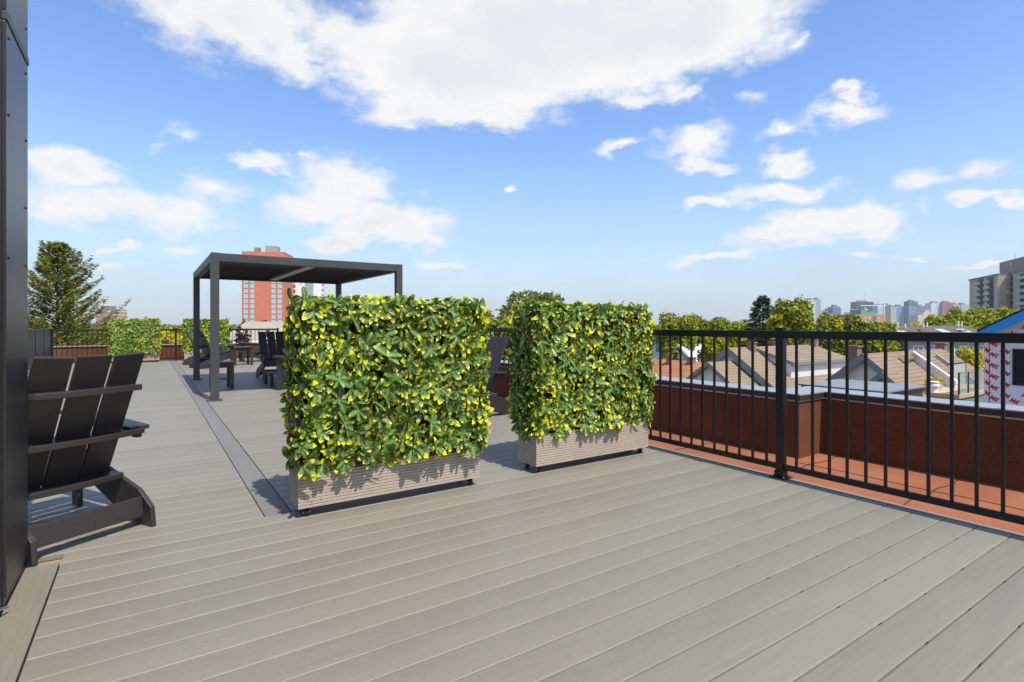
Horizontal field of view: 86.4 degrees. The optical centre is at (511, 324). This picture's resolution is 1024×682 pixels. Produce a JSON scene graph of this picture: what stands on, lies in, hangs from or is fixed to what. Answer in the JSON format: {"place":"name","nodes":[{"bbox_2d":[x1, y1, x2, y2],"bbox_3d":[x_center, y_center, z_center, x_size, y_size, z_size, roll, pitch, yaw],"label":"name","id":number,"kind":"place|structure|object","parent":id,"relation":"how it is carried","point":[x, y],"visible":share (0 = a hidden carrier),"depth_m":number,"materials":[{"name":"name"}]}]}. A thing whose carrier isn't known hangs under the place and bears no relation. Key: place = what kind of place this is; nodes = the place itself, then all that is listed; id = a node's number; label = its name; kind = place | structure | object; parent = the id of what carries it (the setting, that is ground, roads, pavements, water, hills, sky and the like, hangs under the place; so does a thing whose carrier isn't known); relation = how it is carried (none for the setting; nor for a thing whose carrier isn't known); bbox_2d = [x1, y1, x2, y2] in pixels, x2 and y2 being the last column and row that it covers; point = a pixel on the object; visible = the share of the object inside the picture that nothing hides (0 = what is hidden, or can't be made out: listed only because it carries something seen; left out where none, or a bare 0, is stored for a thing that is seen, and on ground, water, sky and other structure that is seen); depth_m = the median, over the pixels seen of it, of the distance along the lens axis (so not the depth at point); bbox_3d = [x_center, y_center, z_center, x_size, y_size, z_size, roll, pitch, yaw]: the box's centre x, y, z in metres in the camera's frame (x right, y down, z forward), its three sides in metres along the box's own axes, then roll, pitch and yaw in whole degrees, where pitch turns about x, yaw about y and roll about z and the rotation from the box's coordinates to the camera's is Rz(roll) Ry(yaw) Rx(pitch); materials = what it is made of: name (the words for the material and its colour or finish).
{"place":"outdoors","nodes":[
{"label":"outdoors","id":0,"kind":"place"},
{"bbox_2d":[96,306,126,324],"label":"banded tower","id":1,"kind":"structure","parent":0,"point":[122,314],"depth_m":453.59,"materials":[{"name":"brick"}]},
{"bbox_2d":[230,321,283,342],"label":"beige hall","id":2,"kind":"structure","parent":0,"point":[260,324],"depth_m":49.02,"materials":[{"name":"beige"}]},
{"bbox_2d":[27,0,1023,324],"label":"sky","id":3,"kind":"structure","parent":0,"point":[705,158],"materials":[{"name":"blue"}]},
{"bbox_2d":[649,342,662,358],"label":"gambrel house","id":4,"kind":"structure","parent":0,"point":[655,349],"depth_m":112.50,"materials":[{"name":"blue"}]},
{"bbox_2d":[652,355,704,378],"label":"orange roofed house","id":5,"kind":"structure","parent":0,"point":[675,368],"depth_m":54.00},
{"bbox_2d":[709,339,844,387],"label":"gabled house","id":6,"kind":"structure","parent":0,"point":[820,363],"depth_m":40.28,"materials":[{"name":"beige"}]},
{"bbox_2d":[685,360,760,385],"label":"front gable wing","id":7,"kind":"structure","parent":6,"relation":"attached to","point":[732,372],"depth_m":38.09,"materials":[{"name":"beige"}]},
{"bbox_2d":[804,298,815,321],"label":"skyline tower","id":8,"kind":"structure","parent":0,"point":[814,303],"depth_m":1299.71,"materials":[{"name":"grey"}]},
{"bbox_2d":[814,298,820,324],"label":"skyline tower","id":9,"kind":"structure","parent":0,"point":[818,307],"depth_m":1320.04,"materials":[{"name":"grey"}]},
{"bbox_2d":[828,305,839,316],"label":"skyline tower","id":10,"kind":"structure","parent":0,"point":[833,309],"depth_m":1480.23,"materials":[{"name":"blue"}]},
{"bbox_2d":[851,292,873,310],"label":"skyline tower","id":11,"kind":"structure","parent":0,"point":[856,304],"depth_m":1801.08,"materials":[{"name":"grey"}]},
{"bbox_2d":[873,304,882,313],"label":"skyline tower","id":12,"kind":"structure","parent":0,"point":[879,309],"depth_m":1750.17,"materials":[{"name":"grey"}]},
{"bbox_2d":[882,303,890,313],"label":"skyline tower","id":13,"kind":"structure","parent":0,"point":[885,307],"depth_m":1781.51,"materials":[{"name":"grey"}]},
{"bbox_2d":[886,306,895,322],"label":"skyline tower","id":14,"kind":"structure","parent":0,"point":[890,313],"depth_m":1701.41,"materials":[{"name":"grey"}]},
{"bbox_2d":[893,305,903,325],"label":"skyline tower","id":15,"kind":"structure","parent":0,"point":[899,314],"depth_m":1720.23,"materials":[{"name":"blue glass"}]},
{"bbox_2d":[826,343,983,401],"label":"gabled house","id":16,"kind":"structure","parent":0,"point":[963,376],"depth_m":27.98,"materials":[{"name":"beige"}]},
{"bbox_2d":[868,371,925,396],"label":"front gable wing","id":17,"kind":"structure","parent":16,"relation":"attached to","point":[895,377],"depth_m":25.16,"materials":[{"name":"beige"}]},
{"bbox_2d":[904,300,917,323],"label":"skyline tower","id":18,"kind":"structure","parent":0,"point":[910,307],"depth_m":1703.10,"materials":[{"name":"blue glass"}]},
{"bbox_2d":[908,310,930,323],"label":"stepped block","id":19,"kind":"structure","parent":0,"point":[918,316],"depth_m":1004.24,"materials":[{"name":"beige stone"}]},
{"bbox_2d":[917,305,924,309],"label":"skyline tower","id":20,"kind":"structure","parent":0,"point":[920,307],"depth_m":1800.12,"materials":[{"name":"grey"}]},
{"bbox_2d":[925,302,939,316],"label":"skyline tower","id":21,"kind":"structure","parent":0,"point":[933,307],"depth_m":1650.17,"materials":[{"name":"grey"}]},
{"bbox_2d":[958,303,968,312],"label":"skyline tower","id":22,"kind":"structure","parent":0,"point":[964,307],"depth_m":1750.23,"materials":[{"name":"grey"}]},
{"bbox_2d":[977,308,1023,405],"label":"wrapped house","id":23,"kind":"structure","parent":0,"point":[1014,365],"depth_m":18.26,"materials":[{"name":"grey"}]},
{"bbox_2d":[1012,349,1023,385],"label":"window","id":24,"kind":"structure","parent":23,"relation":"in","point":[1017,354],"depth_m":18.06,"materials":[{"name":"black glass"}]},
{"label":"ground","id":25,"kind":"structure","parent":0,"visible":0},
{"bbox_2d":[28,240,130,345],"bbox_3d":[-27.817,3.191,34.125,11.337,16.818,12.680,0,0,16],"label":"spruce tree","id":26,"kind":"object","parent":25,"relation":"on","point":[68,293],"visible":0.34,"depth_m":33.65,"materials":[{"name":"green plant"}]},
{"bbox_2d":[144,317,182,343],"bbox_3d":[-27.263,5.492,42.310,5.584,12.222,5.965,0,0,-34],"label":"deciduous tree","id":27,"kind":"object","parent":25,"relation":"on","point":[163,337],"visible":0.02,"depth_m":41.15,"materials":[{"name":"yellow plant"}]},
{"bbox_2d":[234,326,250,342],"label":"deciduous tree","id":28,"kind":"object","parent":25,"relation":"on","point":[239,334],"visible":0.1,"depth_m":35.87,"materials":[{"name":"purple plant"}]},
{"bbox_2d":[242,246,292,321],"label":"brick tower","id":29,"kind":"structure","parent":25,"relation":"on","point":[264,300],"depth_m":320.26,"materials":[{"name":"orange brick"}]},
{"bbox_2d":[293,283,326,297],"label":"white tower","id":30,"kind":"structure","parent":25,"relation":"on","point":[313,289],"depth_m":345.62,"materials":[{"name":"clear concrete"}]},
{"bbox_2d":[30,318,922,345],"bbox_3d":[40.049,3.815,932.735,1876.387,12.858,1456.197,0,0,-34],"label":"tree canopy","id":31,"kind":"object","parent":25,"relation":"on","point":[234,326],"visible":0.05,"depth_m":187.52,"materials":[{"name":"green plant"}]},
{"bbox_2d":[485,309,511,360],"bbox_3d":[-1.825,4.916,61.983,4.384,13.374,4.686,0,0,-34],"label":"deciduous tree","id":32,"kind":"object","parent":25,"relation":"on","point":[494,323],"visible":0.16,"depth_m":61.22,"materials":[{"name":"green plant"}]},
{"bbox_2d":[495,289,564,359],"bbox_3d":[3.392,3.612,65.681,11.106,15.988,10.542,0,0,-9],"label":"deciduous tree","id":33,"kind":"object","parent":25,"relation":"on","point":[537,296],"visible":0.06,"depth_m":64.93,"materials":[{"name":"green plant"}]},
{"bbox_2d":[655,312,699,359],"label":"deciduous tree","id":34,"kind":"object","parent":25,"relation":"on","point":[669,321],"visible":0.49,"depth_m":82.32,"materials":[{"name":"green plant"}]},
{"bbox_2d":[665,344,700,360],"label":"gabled house","id":35,"kind":"structure","parent":25,"relation":"on","point":[685,352],"depth_m":80.97,"materials":[{"name":"white metal"}]},
{"bbox_2d":[691,312,726,346],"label":"deciduous tree","id":36,"kind":"object","parent":25,"relation":"on","point":[714,324],"visible":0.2,"depth_m":86.67,"materials":[{"name":"green plant"}]},
{"bbox_2d":[696,337,731,362],"bbox_3d":[23.050,6.249,62.120,3.640,10.704,3.840,0,0,2],"label":"deciduous tree","id":37,"kind":"object","parent":25,"relation":"on","point":[708,348],"visible":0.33,"depth_m":61.48,"materials":[{"name":"green plant"}]},
{"bbox_2d":[715,316,747,347],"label":"deciduous tree","id":38,"kind":"object","parent":25,"relation":"on","point":[733,326],"visible":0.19,"depth_m":94.40,"materials":[{"name":"green plant"}]},
{"bbox_2d":[741,295,774,346],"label":"spruce tree","id":39,"kind":"object","parent":25,"relation":"on","point":[760,302],"visible":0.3,"depth_m":79.60,"materials":[{"name":"green plant"}]},
{"bbox_2d":[765,294,815,345],"bbox_3d":[31.805,4.061,61.827,5.526,15.084,5.340,0,0,-34],"label":"deciduous tree","id":40,"kind":"object","parent":25,"relation":"on","point":[796,316],"visible":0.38,"depth_m":60.98,"materials":[{"name":"green plant"}]},
{"bbox_2d":[815,312,843,348],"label":"deciduous tree","id":41,"kind":"object","parent":25,"relation":"on","point":[825,321],"visible":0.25,"depth_m":87.17,"materials":[{"name":"green plant"}]},
{"bbox_2d":[834,320,850,330],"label":"deciduous tree","id":42,"kind":"object","parent":25,"relation":"on","point":[839,327],"visible":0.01,"depth_m":85.67,"materials":[{"name":"yellow plant"}]},
{"bbox_2d":[823,330,863,355],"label":"deciduous tree","id":43,"kind":"object","parent":25,"relation":"on","point":[838,346],"visible":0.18,"depth_m":66.98,"materials":[{"name":"green plant"}]},
{"bbox_2d":[798,379,925,396],"bbox_3d":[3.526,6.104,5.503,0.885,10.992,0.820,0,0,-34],"label":"bay roof","id":44,"kind":"structure","parent":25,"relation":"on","point":[893,388],"depth_m":5.37,"materials":[{"name":"grey"}]},
{"bbox_2d":[842,312,882,343],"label":"deciduous tree","id":45,"kind":"object","parent":25,"relation":"on","point":[858,324],"visible":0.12,"depth_m":71.41,"materials":[{"name":"green plant"}]},
{"bbox_2d":[840,309,885,325],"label":"orange brick block","id":46,"kind":"structure","parent":25,"relation":"on","point":[863,314],"depth_m":421.08,"materials":[{"name":"orange brick"}]},
{"bbox_2d":[860,303,886,313],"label":"tower crane","id":47,"kind":"object","parent":25,"relation":"on","point":[884,305],"visible":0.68,"depth_m":899.50,"materials":[{"name":"white metal"}]},
{"bbox_2d":[862,330,900,352],"bbox_3d":[44.153,6.108,66.076,4.825,10.990,5.058,0,0,15],"label":"deciduous tree","id":48,"kind":"object","parent":25,"relation":"on","point":[875,346],"visible":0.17,"depth_m":64.76,"materials":[{"name":"green plant"}]},
{"bbox_2d":[876,321,901,351],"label":"deciduous tree","id":49,"kind":"object","parent":25,"relation":"on","point":[890,327],"visible":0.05,"depth_m":77.18,"materials":[{"name":"green plant"}]},
{"bbox_2d":[903,322,934,325],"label":"deciduous tree","id":50,"kind":"object","parent":25,"relation":"on","point":[915,324],"visible":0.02,"depth_m":117.43,"materials":[{"name":"yellow plant"}]},
{"bbox_2d":[892,321,983,359],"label":"townhouse row","id":51,"kind":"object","parent":25,"relation":"on","point":[916,345],"visible":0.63,"depth_m":78.46,"materials":[{"name":"grey"}]},
{"bbox_2d":[913,346,923,350],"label":"window","id":52,"kind":"structure","parent":51,"relation":"in","point":[914,347],"depth_m":75.56,"materials":[{"name":"white glass"}]},
{"bbox_2d":[922,313,963,325],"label":"deciduous tree","id":53,"kind":"object","parent":25,"relation":"on","point":[936,320],"visible":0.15,"depth_m":116.99,"materials":[{"name":"green plant"}]},
{"bbox_2d":[940,301,952,317],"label":"skyline tower","id":54,"kind":"structure","parent":25,"relation":"on","point":[945,306],"depth_m":1640.92,"materials":[{"name":"pink"}]},
{"bbox_2d":[944,306,991,329],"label":"deciduous tree","id":55,"kind":"object","parent":25,"relation":"on","point":[973,321],"visible":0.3,"depth_m":116.17,"materials":[{"name":"green plant"}]},
{"bbox_2d":[955,345,983,371],"bbox_3d":[52.158,6.937,61.894,2.907,9.330,3.373,0,0,-34],"label":"deciduous tree","id":56,"kind":"object","parent":25,"relation":"on","point":[967,355],"visible":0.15,"depth_m":61.55,"materials":[{"name":"yellow plant"}]},
{"bbox_2d":[965,306,1016,325],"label":"deciduous tree","id":57,"kind":"object","parent":25,"relation":"on","point":[995,315],"visible":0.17,"depth_m":116.33,"materials":[{"name":"green plant"}]},
{"bbox_2d":[968,254,1023,313],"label":"apartment block","id":58,"kind":"structure","parent":25,"relation":"on","point":[1004,287],"depth_m":238.65,"materials":[{"name":"grey concrete"}]},
{"bbox_3d":[-5.515,6.410,5.084,14.470,10.380,26.580,0,0,-34],"label":"apartment building","id":59,"kind":"object","parent":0,"visible":0},
{"bbox_2d":[648,428,1023,533],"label":"roof","id":60,"kind":"structure","parent":59,"relation":"on","point":[1014,498],"depth_m":4.07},
{"bbox_2d":[0,558,62,639],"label":"deck underlay","id":61,"kind":"object","parent":60,"relation":"on","point":[48,562],"depth_m":2.57,"materials":[{"name":"grey"}]},
{"bbox_2d":[0,0,28,612],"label":"metal clad wall","id":62,"kind":"structure","parent":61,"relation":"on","point":[14,61],"depth_m":2.21,"materials":[{"name":"grey metal"}]},
{"bbox_2d":[0,562,59,681],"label":"deck border board","id":63,"kind":"object","parent":61,"relation":"on","point":[21,616],"visible":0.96,"depth_m":2.05,"materials":[{"name":"grey wood"}]},
{"bbox_2d":[171,360,289,516],"bbox_3d":[-5.858,1.113,9.908,0.139,0.026,16.214,0,0,-34],"label":"deck strip","id":64,"kind":"object","parent":61,"relation":"on","point":[267,499],"visible":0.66,"depth_m":4.37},
{"bbox_2d":[18,358,1023,681],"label":"deck","id":65,"kind":"structure","parent":61,"relation":"on","point":[652,564],"depth_m":2.37,"materials":[{"name":"grey wood"}]},
{"bbox_2d":[28,329,50,370],"bbox_3d":[-10.615,0.608,11.869,0.060,0.985,7.530,0,0,-34],"label":"privacy screen","id":66,"kind":"object","parent":65,"relation":"on","point":[39,342],"visible":0.4,"depth_m":13.27,"materials":[{"name":"grey metal"}]},
{"bbox_2d":[25,352,155,566],"bbox_3d":[-2.448,0.624,2.902,0.859,0.951,0.740,0,0,25],"label":"adirondack chair","id":67,"kind":"object","parent":65,"relation":"on","point":[63,460],"visible":0.93,"depth_m":2.80,"materials":[{"name":"plastic"}]},
{"bbox_2d":[107,317,161,362],"bbox_3d":[-10.886,0.442,15.750,1.304,1.316,0.473,0,0,-34],"label":"hedge planter","id":68,"kind":"object","parent":65,"relation":"on","point":[130,335],"visible":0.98,"depth_m":15.62,"materials":[{"name":"green"}]},
{"bbox_2d":[50,328,278,361],"bbox_3d":[-10.242,0.606,16.608,5.915,0.988,0.115,0,0,-34],"label":"railing","id":69,"kind":"object","parent":65,"relation":"on","point":[175,358],"visible":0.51,"depth_m":15.66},
{"bbox_2d":[183,330,209,364],"bbox_3d":[-8.613,0.624,15.117,0.860,0.951,0.740,0,0,-28],"label":"adirondack chair","id":70,"kind":"object","parent":65,"relation":"on","point":[188,360],"visible":0.45,"depth_m":14.76,"materials":[{"name":"plastic"}]},
{"bbox_2d":[181,318,229,359],"bbox_3d":[-9.414,0.442,16.785,1.304,1.316,0.473,0,0,-34],"label":"hedge planter","id":71,"kind":"object","parent":65,"relation":"on","point":[224,330],"visible":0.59,"depth_m":16.61,"materials":[{"name":"green"}]},
{"bbox_2d":[189,330,235,368],"bbox_3d":[-7.663,0.624,13.931,0.740,0.951,0.860,0,0,34],"label":"adirondack chair","id":72,"kind":"object","parent":65,"relation":"on","point":[205,349],"visible":0.66,"depth_m":13.82,"materials":[{"name":"plastic"}]},
{"bbox_2d":[209,361,234,388],"bbox_3d":[-4.994,0.870,9.375,0.356,0.460,0.460,0,0,-34],"label":"side table","id":73,"kind":"object","parent":65,"relation":"on","point":[229,365],"visible":0.62,"depth_m":9.28,"materials":[{"name":"plastic"}]},
{"bbox_2d":[234,346,253,365],"bbox_3d":[-7.368,0.855,14.860,0.496,0.490,0.500,0,0,-38],"label":"side table","id":74,"kind":"object","parent":65,"relation":"on","point":[244,348],"visible":0.77,"depth_m":14.79,"materials":[{"name":"plastic"}]},
{"bbox_2d":[237,329,269,361],"bbox_3d":[-7.677,0.624,16.276,0.859,0.951,0.740,0,0,-34],"label":"adirondack chair","id":75,"kind":"object","parent":65,"relation":"on","point":[242,356],"visible":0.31,"depth_m":16.07,"materials":[{"name":"plastic"}]},
{"bbox_2d":[253,331,285,380],"bbox_3d":[-4.857,0.624,11.174,0.740,0.951,0.860,0,0,-37],"label":"adirondack chair","id":76,"kind":"object","parent":65,"relation":"on","point":[267,360],"visible":0.64,"depth_m":11.31,"materials":[{"name":"plastic"}]},
{"bbox_2d":[263,371,275,386],"bbox_3d":[-4.223,0.982,9.949,0.480,0.236,0.652,0,0,-34],"label":"ottoman","id":77,"kind":"object","parent":65,"relation":"on","point":[270,374],"visible":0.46,"depth_m":9.79,"materials":[{"name":"plastic"}]},
{"bbox_2d":[273,355,286,389],"bbox_3d":[-3.541,0.624,9.404,0.860,0.951,0.740,0,0,-2],"label":"adirondack chair","id":78,"kind":"object","parent":65,"relation":"on","point":[280,369],"visible":0.15,"depth_m":9.09,"materials":[{"name":"plastic"}]},
{"bbox_2d":[191,252,402,401],"bbox_3d":[-4.118,0.033,10.134,2.985,2.135,3.755,0,0,-34],"label":"pergola","id":79,"kind":"object","parent":65,"relation":"on","point":[214,267],"visible":0.93,"depth_m":9.38,"materials":[{"name":"grey metal"}]},
{"bbox_2d":[279,286,493,515],"bbox_3d":[-0.760,0.442,3.476,1.304,1.316,0.473,0,0,-34],"label":"hedge planter","id":80,"kind":"object","parent":65,"relation":"on","point":[381,395],"visible":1,"depth_m":3.28,"materials":[{"name":"green"}]},
{"bbox_2d":[483,336,512,414],"bbox_3d":[-0.479,0.624,6.644,0.859,0.951,0.740,0,0,-43],"label":"adirondack chair","id":81,"kind":"object","parent":65,"relation":"on","point":[496,346],"visible":0.2,"depth_m":6.64,"materials":[{"name":"plastic"}]},
{"bbox_2d":[505,297,656,471],"bbox_3d":[0.589,0.442,4.436,1.304,1.316,0.473,0,0,-34],"label":"hedge planter","id":82,"kind":"object","parent":65,"relation":"on","point":[582,384],"visible":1,"depth_m":4.21,"materials":[{"name":"green"}]},
{"bbox_2d":[283,327,1023,524],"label":"railing","id":83,"kind":"object","parent":65,"relation":"on","point":[780,335],"visible":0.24,"depth_m":3.64,"materials":[{"name":"black metal"}]},
{"bbox_2d":[53,342,289,362],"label":"parapet wall","id":84,"kind":"structure","parent":60,"relation":"on","point":[66,351],"depth_m":16.23,"materials":[{"name":"brown"}]},
{"bbox_2d":[491,360,1023,490],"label":"parapet wall","id":85,"kind":"structure","parent":60,"relation":"on","point":[989,443],"depth_m":4.74,"materials":[{"name":"brown"}]},
{"bbox_2d":[648,444,1023,536],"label":"deck edge trim","id":86,"kind":"structure","parent":60,"relation":"on","point":[911,508],"depth_m":3.45,"materials":[{"name":"grey"}]},
{"bbox_2d":[675,443,1022,509],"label":"roof seam","id":87,"kind":"object","parent":60,"relation":"on","point":[896,483],"visible":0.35,"depth_m":3.96,"materials":[{"name":"brown"}]}
]}

